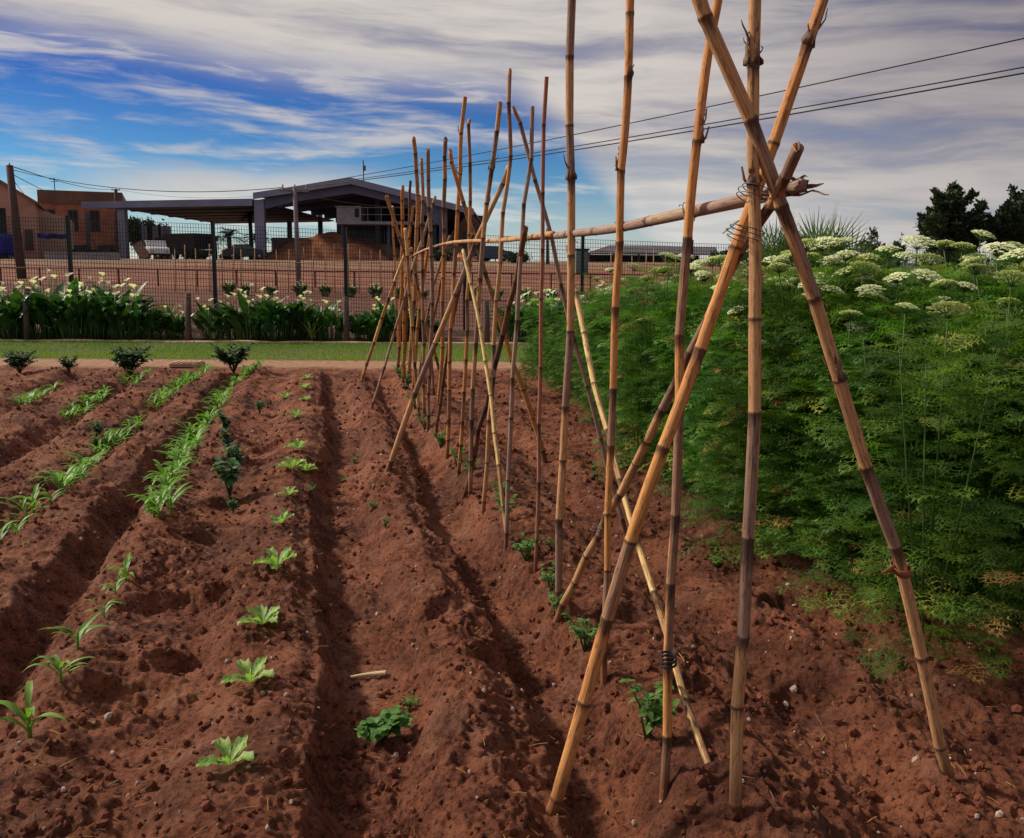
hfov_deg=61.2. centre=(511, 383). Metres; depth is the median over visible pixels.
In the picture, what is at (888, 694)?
dry stick
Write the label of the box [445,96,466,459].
cane
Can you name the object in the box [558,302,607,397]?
umbel plant
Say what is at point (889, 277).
umbel plant
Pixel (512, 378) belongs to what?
cane
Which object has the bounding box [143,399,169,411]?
maize seedling
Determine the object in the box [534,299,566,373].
umbel plant
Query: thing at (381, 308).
calla lily
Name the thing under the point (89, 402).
maize seedling
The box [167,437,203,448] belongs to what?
maize seedling
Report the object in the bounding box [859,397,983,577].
umbel plant
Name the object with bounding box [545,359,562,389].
umbel plant
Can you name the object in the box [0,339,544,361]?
grass
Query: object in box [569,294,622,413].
umbel plant
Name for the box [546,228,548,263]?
utility pole
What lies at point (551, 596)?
tomato seedling
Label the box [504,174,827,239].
ridge pole
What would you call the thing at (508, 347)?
cane
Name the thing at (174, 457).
maize seedling
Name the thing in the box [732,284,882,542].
umbel plant
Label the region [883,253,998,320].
umbel plant
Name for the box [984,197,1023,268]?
broadleaf tree
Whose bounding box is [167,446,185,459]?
maize seedling
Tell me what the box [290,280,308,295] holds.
calla lily
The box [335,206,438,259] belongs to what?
loading gantry
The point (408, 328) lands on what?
calla lily
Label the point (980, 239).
umbel plant
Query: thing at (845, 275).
umbel plant
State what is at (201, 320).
calla lily
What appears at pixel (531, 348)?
umbel plant
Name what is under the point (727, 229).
tie
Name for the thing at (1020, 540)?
umbel plant
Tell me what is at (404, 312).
cane
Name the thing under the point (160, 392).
maize seedling
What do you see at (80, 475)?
maize seedling
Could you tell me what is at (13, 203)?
utility pole
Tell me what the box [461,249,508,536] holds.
cane
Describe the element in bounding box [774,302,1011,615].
umbel plant
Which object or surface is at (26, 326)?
kerb post
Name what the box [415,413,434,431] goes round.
tomato seedling
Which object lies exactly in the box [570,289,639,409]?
umbel plant
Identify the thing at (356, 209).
window
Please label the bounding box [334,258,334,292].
garden stake
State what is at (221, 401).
maize seedling
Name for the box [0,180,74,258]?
pink house
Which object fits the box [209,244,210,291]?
garden stake
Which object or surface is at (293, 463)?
lettuce
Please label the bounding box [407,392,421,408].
tomato seedling
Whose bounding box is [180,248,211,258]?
garden bush
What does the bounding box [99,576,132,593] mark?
maize seedling
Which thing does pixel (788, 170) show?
cane
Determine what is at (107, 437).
maize seedling
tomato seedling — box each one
[306,482,315,492]
[367,498,377,508]
[381,516,389,527]
[391,359,407,377]
[401,373,412,389]
[401,691,420,712]
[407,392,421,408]
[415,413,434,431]
[429,430,445,448]
[449,447,465,466]
[459,454,480,470]
[488,480,511,500]
[493,491,518,512]
[512,527,543,560]
[538,560,564,590]
[545,538,554,550]
[546,587,563,615]
[562,610,598,652]
[619,678,678,740]
[707,537,720,550]
[710,553,723,566]
[845,573,857,587]
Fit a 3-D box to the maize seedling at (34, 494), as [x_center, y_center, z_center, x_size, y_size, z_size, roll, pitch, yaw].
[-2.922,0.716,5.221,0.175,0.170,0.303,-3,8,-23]
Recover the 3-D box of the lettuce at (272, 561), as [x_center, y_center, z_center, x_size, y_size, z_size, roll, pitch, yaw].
[-1.088,0.803,3.965,0.201,0.082,0.189,-1,8,-10]
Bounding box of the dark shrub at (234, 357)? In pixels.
[209,342,254,372]
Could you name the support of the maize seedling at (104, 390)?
on the ground at (444, 733)
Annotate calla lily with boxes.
[0,277,48,335]
[0,281,47,338]
[0,287,65,338]
[20,268,94,338]
[37,281,98,338]
[48,276,122,334]
[64,291,120,338]
[78,272,159,337]
[92,301,152,339]
[113,293,165,338]
[139,310,177,339]
[153,295,183,315]
[155,305,193,338]
[191,297,228,339]
[204,294,253,339]
[211,283,282,340]
[240,283,252,294]
[247,297,305,340]
[249,291,281,337]
[264,283,276,294]
[266,291,317,339]
[287,290,342,339]
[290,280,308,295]
[303,300,355,340]
[316,281,332,296]
[341,282,359,297]
[349,312,374,340]
[354,298,395,340]
[367,283,384,297]
[367,296,417,340]
[386,304,424,336]
[393,286,403,298]
[393,305,435,338]
[408,316,440,339]
[469,286,476,300]
[489,309,532,341]
[492,291,550,342]
[493,289,504,299]
[514,286,556,332]
[519,293,564,339]
[521,288,533,301]
[530,289,576,339]
[544,287,558,297]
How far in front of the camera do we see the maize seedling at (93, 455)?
6.71 m
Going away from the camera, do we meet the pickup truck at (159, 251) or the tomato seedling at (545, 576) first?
the tomato seedling at (545, 576)
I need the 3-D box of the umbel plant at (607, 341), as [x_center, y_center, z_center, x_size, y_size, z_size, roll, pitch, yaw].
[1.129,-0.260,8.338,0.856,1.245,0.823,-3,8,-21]
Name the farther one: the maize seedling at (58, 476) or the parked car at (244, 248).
the parked car at (244, 248)
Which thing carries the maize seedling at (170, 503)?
on the ground at (444, 733)
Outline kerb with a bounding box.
[0,339,528,344]
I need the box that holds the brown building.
[37,178,125,249]
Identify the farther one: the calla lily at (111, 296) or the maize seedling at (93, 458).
the calla lily at (111, 296)
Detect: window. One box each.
[46,209,54,213]
[67,210,78,231]
[89,210,99,231]
[354,208,358,216]
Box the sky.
[0,0,1023,264]
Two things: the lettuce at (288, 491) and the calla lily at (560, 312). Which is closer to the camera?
the lettuce at (288, 491)
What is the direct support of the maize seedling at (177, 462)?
on the ground at (444, 733)
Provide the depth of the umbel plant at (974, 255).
4.49 m
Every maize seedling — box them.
[0,497,51,522]
[0,513,35,533]
[0,520,22,543]
[0,680,67,738]
[7,397,27,405]
[11,396,33,406]
[11,483,44,512]
[14,391,35,405]
[19,387,41,401]
[21,655,90,682]
[28,392,42,399]
[29,471,89,493]
[35,463,81,490]
[38,488,67,505]
[39,612,109,649]
[42,385,59,393]
[44,381,61,391]
[45,466,89,486]
[57,406,81,417]
[57,410,74,418]
[60,449,107,471]
[60,465,95,483]
[61,461,99,477]
[62,464,86,479]
[65,404,87,418]
[65,458,97,475]
[70,403,97,414]
[73,396,99,409]
[77,395,93,404]
[78,447,110,464]
[79,392,99,406]
[84,439,112,454]
[84,599,122,617]
[85,450,109,466]
[89,388,114,403]
[89,430,123,449]
[91,436,124,452]
[96,392,107,403]
[98,385,111,398]
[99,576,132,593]
[103,428,122,446]
[104,427,132,435]
[105,429,134,445]
[106,421,147,437]
[106,552,135,581]
[116,373,134,385]
[121,419,135,432]
[123,419,148,431]
[125,488,176,517]
[126,415,145,426]
[129,370,153,382]
[130,375,138,384]
[134,486,157,513]
[137,486,182,518]
[142,466,189,484]
[142,482,195,514]
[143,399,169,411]
[144,393,162,405]
[144,474,186,487]
[145,469,186,488]
[150,388,164,404]
[151,459,176,477]
[152,478,177,496]
[155,448,192,460]
[156,476,179,502]
[158,472,186,484]
[162,442,197,456]
[163,458,189,479]
[164,447,190,464]
[164,453,201,471]
[166,438,204,452]
[166,460,191,473]
[167,378,189,386]
[167,379,182,387]
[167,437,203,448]
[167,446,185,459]
[169,449,197,465]
[171,419,205,436]
[174,433,196,448]
[176,425,208,439]
[177,375,198,381]
[180,370,190,382]
[182,425,211,437]
[185,370,202,380]
[185,427,200,436]
[186,422,209,433]
[188,411,213,426]
[193,364,214,372]
[195,405,220,416]
[196,411,215,423]
[201,401,226,412]
[204,393,230,408]
[209,388,232,399]
[210,395,231,404]
[244,364,257,375]
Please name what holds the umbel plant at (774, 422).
on the ground at (444, 733)
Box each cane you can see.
[360,256,403,378]
[370,196,436,408]
[384,165,507,472]
[385,195,446,386]
[392,206,397,350]
[396,185,404,372]
[401,205,414,382]
[403,228,420,417]
[405,136,419,388]
[405,180,411,375]
[409,247,434,394]
[411,228,432,393]
[417,235,450,378]
[420,157,425,417]
[426,148,433,431]
[427,255,446,373]
[434,233,473,436]
[437,137,447,404]
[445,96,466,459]
[448,148,547,462]
[457,118,471,476]
[461,225,527,499]
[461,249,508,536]
[468,101,502,495]
[481,68,512,514]
[503,106,533,552]
[511,105,626,536]
[533,77,548,572]
[545,0,827,815]
[553,141,803,622]
[554,0,576,612]
[575,286,710,763]
[601,0,633,685]
[659,0,722,801]
[691,0,954,779]
[729,0,763,818]
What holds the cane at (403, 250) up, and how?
on the ground at (444, 733)
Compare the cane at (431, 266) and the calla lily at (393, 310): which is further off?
the calla lily at (393, 310)
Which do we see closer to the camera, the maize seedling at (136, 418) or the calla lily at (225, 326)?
the maize seedling at (136, 418)
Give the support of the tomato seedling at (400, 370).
on the ground at (444, 733)
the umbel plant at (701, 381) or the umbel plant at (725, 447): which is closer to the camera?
the umbel plant at (725, 447)
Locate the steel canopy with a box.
[81,198,333,258]
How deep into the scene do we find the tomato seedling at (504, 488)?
5.30 m
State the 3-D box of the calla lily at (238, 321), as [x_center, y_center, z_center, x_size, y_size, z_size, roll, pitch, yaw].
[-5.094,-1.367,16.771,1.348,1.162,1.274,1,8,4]
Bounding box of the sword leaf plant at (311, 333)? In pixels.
[293,317,324,340]
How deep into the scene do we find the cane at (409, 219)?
10.01 m
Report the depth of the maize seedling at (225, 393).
9.61 m
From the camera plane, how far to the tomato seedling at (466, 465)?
6.19 m
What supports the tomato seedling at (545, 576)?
on the ground at (444, 733)
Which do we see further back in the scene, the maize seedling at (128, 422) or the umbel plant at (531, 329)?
the umbel plant at (531, 329)
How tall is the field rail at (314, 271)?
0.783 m
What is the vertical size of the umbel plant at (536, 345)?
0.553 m
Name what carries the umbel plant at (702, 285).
on the ground at (444, 733)
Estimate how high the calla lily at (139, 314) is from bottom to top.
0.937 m
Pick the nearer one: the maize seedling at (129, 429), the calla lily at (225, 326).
the maize seedling at (129, 429)
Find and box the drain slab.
[169,360,204,366]
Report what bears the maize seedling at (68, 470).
on the ground at (444, 733)
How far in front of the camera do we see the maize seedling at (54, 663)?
2.96 m
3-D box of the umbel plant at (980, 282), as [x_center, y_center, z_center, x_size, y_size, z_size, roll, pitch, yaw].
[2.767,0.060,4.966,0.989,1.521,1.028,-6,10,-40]
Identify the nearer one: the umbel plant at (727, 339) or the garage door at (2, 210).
the umbel plant at (727, 339)
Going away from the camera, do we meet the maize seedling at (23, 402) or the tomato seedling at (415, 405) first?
the maize seedling at (23, 402)
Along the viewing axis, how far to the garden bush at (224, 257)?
82.27 m
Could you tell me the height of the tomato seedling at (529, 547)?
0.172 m
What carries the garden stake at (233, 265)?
on the ground at (444, 733)
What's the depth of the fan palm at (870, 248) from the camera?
12.53 m
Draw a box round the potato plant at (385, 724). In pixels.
[355,705,413,742]
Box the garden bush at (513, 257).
[504,251,532,262]
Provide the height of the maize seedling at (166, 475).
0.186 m
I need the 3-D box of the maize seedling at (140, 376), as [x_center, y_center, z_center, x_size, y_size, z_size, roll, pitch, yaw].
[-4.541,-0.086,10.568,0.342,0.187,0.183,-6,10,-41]
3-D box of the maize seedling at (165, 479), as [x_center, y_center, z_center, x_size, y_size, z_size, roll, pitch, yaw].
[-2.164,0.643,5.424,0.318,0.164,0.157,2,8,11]
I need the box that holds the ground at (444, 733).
[0,259,1023,837]
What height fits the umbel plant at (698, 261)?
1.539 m
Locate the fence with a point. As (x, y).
(212, 224)
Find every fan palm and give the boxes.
[725,209,819,282]
[762,206,896,276]
[829,223,901,277]
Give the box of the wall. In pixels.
[43,252,120,259]
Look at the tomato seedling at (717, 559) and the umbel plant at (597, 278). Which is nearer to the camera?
the tomato seedling at (717, 559)
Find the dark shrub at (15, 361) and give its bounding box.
[1,350,37,372]
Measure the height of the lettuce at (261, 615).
0.075 m
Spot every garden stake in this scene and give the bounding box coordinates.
[174,249,175,291]
[184,245,185,291]
[195,248,196,291]
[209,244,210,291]
[222,249,222,283]
[233,244,234,282]
[254,248,255,291]
[325,244,325,283]
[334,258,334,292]
[348,244,349,285]
[359,258,359,291]
[380,250,380,284]
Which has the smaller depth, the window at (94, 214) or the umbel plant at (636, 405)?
the umbel plant at (636, 405)
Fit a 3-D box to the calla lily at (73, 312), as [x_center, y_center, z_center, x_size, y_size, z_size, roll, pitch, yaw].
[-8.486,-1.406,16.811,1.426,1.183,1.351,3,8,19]
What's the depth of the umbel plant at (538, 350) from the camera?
11.43 m
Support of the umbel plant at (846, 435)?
on the ground at (444, 733)
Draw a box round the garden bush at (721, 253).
[709,248,747,262]
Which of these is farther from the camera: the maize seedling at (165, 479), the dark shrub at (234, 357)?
the dark shrub at (234, 357)
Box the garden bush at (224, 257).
[219,253,243,259]
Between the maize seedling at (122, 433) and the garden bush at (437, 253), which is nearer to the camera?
the maize seedling at (122, 433)
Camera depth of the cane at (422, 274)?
7.93 m
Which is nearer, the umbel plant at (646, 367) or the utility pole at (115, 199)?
the umbel plant at (646, 367)
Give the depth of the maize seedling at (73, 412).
8.68 m
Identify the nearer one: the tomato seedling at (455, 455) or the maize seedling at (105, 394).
the tomato seedling at (455, 455)
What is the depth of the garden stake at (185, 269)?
30.25 m
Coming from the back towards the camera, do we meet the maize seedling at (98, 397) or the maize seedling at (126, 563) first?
the maize seedling at (98, 397)
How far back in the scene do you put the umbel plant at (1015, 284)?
3.53 m
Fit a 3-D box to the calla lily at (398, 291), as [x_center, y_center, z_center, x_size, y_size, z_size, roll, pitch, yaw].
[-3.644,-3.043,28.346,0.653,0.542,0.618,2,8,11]
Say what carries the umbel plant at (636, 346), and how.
on the ground at (444, 733)
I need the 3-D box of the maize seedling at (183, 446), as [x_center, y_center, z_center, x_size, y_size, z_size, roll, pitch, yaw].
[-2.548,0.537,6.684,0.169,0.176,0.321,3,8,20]
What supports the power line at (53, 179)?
attached to the utility pole at (13, 203)
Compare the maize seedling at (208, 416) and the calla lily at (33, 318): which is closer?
the maize seedling at (208, 416)
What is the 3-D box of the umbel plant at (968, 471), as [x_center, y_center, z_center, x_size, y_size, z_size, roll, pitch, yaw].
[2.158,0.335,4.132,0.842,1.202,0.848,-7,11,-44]
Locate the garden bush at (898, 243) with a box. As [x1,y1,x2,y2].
[892,231,906,278]
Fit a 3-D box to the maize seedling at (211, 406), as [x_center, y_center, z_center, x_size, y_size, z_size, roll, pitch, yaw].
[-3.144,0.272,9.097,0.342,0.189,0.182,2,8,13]
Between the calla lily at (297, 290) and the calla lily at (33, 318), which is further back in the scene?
the calla lily at (297, 290)
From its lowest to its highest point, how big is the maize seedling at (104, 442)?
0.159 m
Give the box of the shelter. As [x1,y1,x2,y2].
[588,245,715,262]
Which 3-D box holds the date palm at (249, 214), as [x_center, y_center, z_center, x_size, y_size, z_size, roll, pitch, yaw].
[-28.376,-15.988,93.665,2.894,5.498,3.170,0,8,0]
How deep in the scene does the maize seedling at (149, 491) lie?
5.08 m
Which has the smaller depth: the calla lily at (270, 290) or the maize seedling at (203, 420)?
the maize seedling at (203, 420)
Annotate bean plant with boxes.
[88,420,104,438]
[91,436,98,445]
[210,455,242,495]
[216,411,231,433]
[219,428,234,446]
[221,442,247,464]
[227,498,237,513]
[254,400,263,413]
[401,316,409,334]
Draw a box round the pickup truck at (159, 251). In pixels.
[144,240,169,258]
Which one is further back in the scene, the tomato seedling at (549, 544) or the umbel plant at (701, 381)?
the umbel plant at (701, 381)
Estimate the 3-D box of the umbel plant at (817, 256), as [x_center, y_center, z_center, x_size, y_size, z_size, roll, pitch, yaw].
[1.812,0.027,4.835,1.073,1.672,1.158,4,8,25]
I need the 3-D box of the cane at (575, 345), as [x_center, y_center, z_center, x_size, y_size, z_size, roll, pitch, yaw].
[0.323,-0.226,4.501,0.778,2.294,0.047,-4,9,-29]
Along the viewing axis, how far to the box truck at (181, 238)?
87.45 m
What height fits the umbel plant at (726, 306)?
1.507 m
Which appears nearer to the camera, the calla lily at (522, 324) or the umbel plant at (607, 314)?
the umbel plant at (607, 314)
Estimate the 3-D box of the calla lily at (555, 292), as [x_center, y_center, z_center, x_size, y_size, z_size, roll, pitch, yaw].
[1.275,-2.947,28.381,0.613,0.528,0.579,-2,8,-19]
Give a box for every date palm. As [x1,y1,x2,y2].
[206,227,252,247]
[215,235,226,258]
[234,232,279,259]
[236,211,253,259]
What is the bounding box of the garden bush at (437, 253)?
[433,249,457,259]
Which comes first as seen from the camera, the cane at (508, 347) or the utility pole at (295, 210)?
the cane at (508, 347)
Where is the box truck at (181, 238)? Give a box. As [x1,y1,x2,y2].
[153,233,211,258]
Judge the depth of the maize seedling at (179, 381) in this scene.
10.58 m
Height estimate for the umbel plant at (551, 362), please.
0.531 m
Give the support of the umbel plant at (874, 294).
on the ground at (444, 733)
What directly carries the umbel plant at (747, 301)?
on the ground at (444, 733)
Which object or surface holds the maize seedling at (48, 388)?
on the ground at (444, 733)
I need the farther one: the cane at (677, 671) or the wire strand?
the wire strand
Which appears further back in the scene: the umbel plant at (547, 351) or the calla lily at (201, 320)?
the calla lily at (201, 320)
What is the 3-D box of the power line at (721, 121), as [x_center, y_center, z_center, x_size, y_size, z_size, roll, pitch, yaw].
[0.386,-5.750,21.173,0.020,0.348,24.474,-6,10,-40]
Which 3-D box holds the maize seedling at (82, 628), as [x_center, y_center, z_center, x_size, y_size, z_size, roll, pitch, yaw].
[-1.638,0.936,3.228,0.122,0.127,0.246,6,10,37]
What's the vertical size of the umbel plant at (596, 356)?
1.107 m
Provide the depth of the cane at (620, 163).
2.93 m
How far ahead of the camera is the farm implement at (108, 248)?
72.84 m
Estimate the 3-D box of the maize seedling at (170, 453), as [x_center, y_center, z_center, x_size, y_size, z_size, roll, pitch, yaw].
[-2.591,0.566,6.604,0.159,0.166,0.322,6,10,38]
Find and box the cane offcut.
[350,670,386,678]
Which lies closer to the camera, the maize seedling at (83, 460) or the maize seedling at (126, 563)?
the maize seedling at (126, 563)
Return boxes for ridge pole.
[409,231,555,258]
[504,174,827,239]
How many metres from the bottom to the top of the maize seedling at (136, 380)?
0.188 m
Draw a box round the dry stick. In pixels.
[875,693,902,701]
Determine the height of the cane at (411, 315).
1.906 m
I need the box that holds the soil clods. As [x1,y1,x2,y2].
[0,367,1023,837]
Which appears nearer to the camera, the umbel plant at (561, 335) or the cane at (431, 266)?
the cane at (431, 266)
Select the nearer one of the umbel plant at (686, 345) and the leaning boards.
the umbel plant at (686, 345)
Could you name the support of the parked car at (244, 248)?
on the ground at (444, 733)
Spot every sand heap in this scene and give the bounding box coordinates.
[392,251,425,260]
[447,254,478,260]
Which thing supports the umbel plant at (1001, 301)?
on the ground at (444, 733)
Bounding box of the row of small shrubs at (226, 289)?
[220,280,236,294]
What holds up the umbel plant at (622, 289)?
on the ground at (444, 733)
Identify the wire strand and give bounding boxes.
[22,291,581,306]
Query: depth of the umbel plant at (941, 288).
3.88 m
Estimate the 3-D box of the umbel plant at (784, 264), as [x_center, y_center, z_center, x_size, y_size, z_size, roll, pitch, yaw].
[1.542,0.083,4.670,1.162,1.711,1.147,6,10,37]
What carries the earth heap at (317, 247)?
on the ground at (444, 733)
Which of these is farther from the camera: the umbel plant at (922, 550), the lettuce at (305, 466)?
the lettuce at (305, 466)
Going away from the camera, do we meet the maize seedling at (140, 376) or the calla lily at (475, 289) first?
the maize seedling at (140, 376)
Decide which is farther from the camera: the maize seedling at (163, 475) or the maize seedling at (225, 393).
the maize seedling at (225, 393)
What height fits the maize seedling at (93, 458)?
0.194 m
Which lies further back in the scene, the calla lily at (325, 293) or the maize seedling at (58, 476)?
the calla lily at (325, 293)
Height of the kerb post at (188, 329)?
1.015 m
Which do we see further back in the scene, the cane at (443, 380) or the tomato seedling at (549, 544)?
the cane at (443, 380)
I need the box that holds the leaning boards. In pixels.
[132,242,150,258]
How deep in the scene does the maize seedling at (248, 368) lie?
11.59 m
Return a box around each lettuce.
[196,733,254,767]
[221,655,274,683]
[237,604,279,625]
[253,546,296,570]
[267,509,293,524]
[276,456,305,468]
[278,486,297,494]
[279,392,290,397]
[284,438,306,448]
[287,409,304,417]
[299,382,311,387]
[301,461,317,471]
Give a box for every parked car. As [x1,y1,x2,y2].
[223,244,268,259]
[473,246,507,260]
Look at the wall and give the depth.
69.14 m
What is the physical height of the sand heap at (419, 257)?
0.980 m
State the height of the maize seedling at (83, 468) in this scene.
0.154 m
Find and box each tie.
[590,523,601,532]
[660,650,676,668]
[679,202,694,220]
[722,220,765,244]
[736,182,771,202]
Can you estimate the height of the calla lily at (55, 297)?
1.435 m
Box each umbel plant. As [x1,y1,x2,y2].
[515,356,537,393]
[520,289,564,370]
[521,346,537,375]
[523,340,543,376]
[525,327,548,371]
[528,329,558,375]
[530,339,551,377]
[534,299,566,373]
[534,334,562,382]
[535,331,561,375]
[535,339,554,375]
[537,313,566,373]
[538,343,561,385]
[542,345,563,384]
[544,322,574,378]
[545,319,577,376]
[545,346,575,396]
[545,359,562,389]
[548,342,576,389]
[555,277,612,404]
[555,322,579,387]
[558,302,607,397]
[560,320,592,393]
[563,267,637,401]
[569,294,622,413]
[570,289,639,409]
[574,349,604,402]
[575,278,645,420]
[576,343,620,424]
[578,263,669,426]
[579,309,630,413]
[583,305,647,413]
[583,359,618,417]
[589,318,688,465]
[590,252,711,481]
[594,267,679,428]
[601,292,671,438]
[601,316,672,463]
[608,253,735,469]
[615,303,698,471]
[616,309,654,415]
[630,256,744,475]
[633,265,730,463]
[634,259,748,439]
[637,285,744,507]
[645,255,777,493]
[645,261,761,491]
[652,276,770,479]
[667,304,791,524]
[678,340,821,565]
[682,255,802,490]
[684,250,853,541]
[684,265,798,475]
[684,284,779,513]
[685,286,739,458]
[686,276,817,542]
[687,238,877,568]
[693,267,824,518]
[702,293,892,567]
[716,236,902,532]
[723,272,890,559]
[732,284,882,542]
[734,267,933,557]
[738,237,922,514]
[738,255,883,529]
[755,309,938,613]
[761,260,942,559]
[763,321,933,573]
[767,253,942,496]
[768,291,938,567]
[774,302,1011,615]
[778,275,925,510]
[793,272,972,562]
[803,301,1023,685]
[810,286,984,553]
[810,323,927,533]
[826,268,1003,566]
[827,245,964,321]
[828,278,1023,605]
[834,235,995,493]
[837,251,1001,516]
[841,321,1020,590]
[853,281,1023,588]
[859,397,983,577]
[869,321,1023,602]
[870,270,1023,623]
[872,262,958,294]
[873,334,1022,601]
[881,241,1023,320]
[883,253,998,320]
[885,297,1023,594]
[890,346,1023,623]
[897,229,1023,301]
[898,242,1023,518]
[913,253,1023,522]
[926,248,1023,550]
[941,337,1023,629]
[944,261,1022,538]
[944,472,1023,607]
[968,293,1023,541]
[976,533,1023,635]
[977,257,1023,318]
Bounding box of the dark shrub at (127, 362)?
[107,345,152,374]
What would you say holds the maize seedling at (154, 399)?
on the ground at (444, 733)
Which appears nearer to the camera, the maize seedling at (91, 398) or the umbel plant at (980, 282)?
the umbel plant at (980, 282)
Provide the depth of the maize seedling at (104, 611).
3.51 m
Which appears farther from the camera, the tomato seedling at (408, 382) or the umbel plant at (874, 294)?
the tomato seedling at (408, 382)
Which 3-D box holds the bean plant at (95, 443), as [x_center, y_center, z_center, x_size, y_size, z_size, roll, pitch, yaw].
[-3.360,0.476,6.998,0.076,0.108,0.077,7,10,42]
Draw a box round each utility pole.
[6,163,25,278]
[114,188,119,249]
[280,184,308,287]
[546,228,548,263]
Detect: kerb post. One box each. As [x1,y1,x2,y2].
[23,288,30,339]
[185,293,191,340]
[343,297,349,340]
[483,301,489,342]
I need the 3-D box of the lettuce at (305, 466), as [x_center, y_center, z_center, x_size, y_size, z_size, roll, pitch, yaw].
[-1.456,0.583,6.111,0.151,0.066,0.161,7,10,42]
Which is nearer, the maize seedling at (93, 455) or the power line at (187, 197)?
the maize seedling at (93, 455)
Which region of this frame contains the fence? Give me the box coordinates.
[0,215,1002,329]
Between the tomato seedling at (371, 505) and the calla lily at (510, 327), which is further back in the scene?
the calla lily at (510, 327)
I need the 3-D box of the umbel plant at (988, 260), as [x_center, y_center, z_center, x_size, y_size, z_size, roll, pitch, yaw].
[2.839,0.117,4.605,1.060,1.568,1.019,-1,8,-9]
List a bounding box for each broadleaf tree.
[128,215,167,258]
[912,179,1001,282]
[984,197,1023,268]
[995,184,1023,270]
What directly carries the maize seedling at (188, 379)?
on the ground at (444, 733)
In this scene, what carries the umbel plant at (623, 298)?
on the ground at (444, 733)
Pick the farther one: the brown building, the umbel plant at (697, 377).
the brown building
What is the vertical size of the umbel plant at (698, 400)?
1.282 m
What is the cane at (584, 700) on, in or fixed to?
on the ground at (444, 733)
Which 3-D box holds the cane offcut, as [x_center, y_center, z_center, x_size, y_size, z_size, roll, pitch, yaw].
[-0.560,1.133,3.381,0.141,0.027,0.029,-1,8,-8]
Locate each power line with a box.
[13,166,108,189]
[14,170,280,191]
[14,175,86,205]
[118,189,251,197]
[283,72,1023,188]
[292,192,439,206]
[295,67,1023,186]
[306,38,1023,184]
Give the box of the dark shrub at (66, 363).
[56,355,78,371]
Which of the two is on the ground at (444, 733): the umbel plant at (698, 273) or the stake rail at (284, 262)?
the umbel plant at (698, 273)
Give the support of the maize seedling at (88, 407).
on the ground at (444, 733)
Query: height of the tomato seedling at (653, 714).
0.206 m
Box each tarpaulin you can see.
[0,233,22,255]
[38,233,65,238]
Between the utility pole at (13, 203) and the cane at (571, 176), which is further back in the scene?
the utility pole at (13, 203)
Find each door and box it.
[0,208,7,257]
[24,230,33,249]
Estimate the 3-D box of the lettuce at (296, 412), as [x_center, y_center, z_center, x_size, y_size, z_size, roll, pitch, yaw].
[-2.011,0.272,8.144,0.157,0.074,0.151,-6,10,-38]
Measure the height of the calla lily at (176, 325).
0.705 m
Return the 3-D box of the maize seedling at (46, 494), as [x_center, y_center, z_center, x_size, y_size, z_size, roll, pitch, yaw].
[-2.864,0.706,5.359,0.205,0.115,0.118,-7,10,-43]
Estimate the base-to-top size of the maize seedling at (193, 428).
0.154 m
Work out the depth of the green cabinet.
41.26 m
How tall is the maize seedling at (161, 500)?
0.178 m
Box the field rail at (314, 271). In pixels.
[0,267,748,289]
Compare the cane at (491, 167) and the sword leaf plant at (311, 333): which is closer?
the cane at (491, 167)
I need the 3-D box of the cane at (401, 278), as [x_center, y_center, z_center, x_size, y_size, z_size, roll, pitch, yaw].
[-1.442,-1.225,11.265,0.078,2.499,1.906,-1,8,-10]
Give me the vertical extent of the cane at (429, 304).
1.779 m
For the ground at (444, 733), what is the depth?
3.52 m
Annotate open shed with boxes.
[253,160,482,259]
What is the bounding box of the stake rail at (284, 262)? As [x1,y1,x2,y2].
[175,261,379,263]
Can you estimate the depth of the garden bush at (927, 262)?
25.60 m
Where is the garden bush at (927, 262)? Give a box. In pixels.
[912,251,936,277]
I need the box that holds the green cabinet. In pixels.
[575,248,589,273]
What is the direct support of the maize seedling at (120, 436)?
on the ground at (444, 733)
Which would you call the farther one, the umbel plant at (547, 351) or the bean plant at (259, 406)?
the umbel plant at (547, 351)
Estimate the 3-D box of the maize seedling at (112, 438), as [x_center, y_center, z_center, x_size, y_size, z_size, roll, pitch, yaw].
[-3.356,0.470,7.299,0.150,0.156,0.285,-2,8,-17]
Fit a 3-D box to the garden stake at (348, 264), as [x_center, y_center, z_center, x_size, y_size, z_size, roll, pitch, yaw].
[-5.732,-4.028,30.428,0.045,1.763,0.035,2,8,15]
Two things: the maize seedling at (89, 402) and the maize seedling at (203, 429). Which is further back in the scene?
the maize seedling at (89, 402)
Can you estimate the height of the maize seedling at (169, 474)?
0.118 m
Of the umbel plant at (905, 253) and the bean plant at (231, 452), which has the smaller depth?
the umbel plant at (905, 253)
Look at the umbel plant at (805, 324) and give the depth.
4.80 m
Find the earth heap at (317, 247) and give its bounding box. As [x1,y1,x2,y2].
[253,232,399,260]
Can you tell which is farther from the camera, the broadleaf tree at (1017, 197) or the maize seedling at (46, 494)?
the broadleaf tree at (1017, 197)
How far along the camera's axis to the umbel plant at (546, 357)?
11.16 m
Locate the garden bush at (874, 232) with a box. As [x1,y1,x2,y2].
[857,226,903,275]
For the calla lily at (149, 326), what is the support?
on the ground at (444, 733)
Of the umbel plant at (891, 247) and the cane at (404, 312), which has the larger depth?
the cane at (404, 312)
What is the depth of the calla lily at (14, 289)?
17.09 m
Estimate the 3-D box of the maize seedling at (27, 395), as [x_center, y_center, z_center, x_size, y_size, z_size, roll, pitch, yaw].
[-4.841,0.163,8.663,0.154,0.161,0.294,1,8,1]
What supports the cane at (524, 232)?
on the ground at (444, 733)

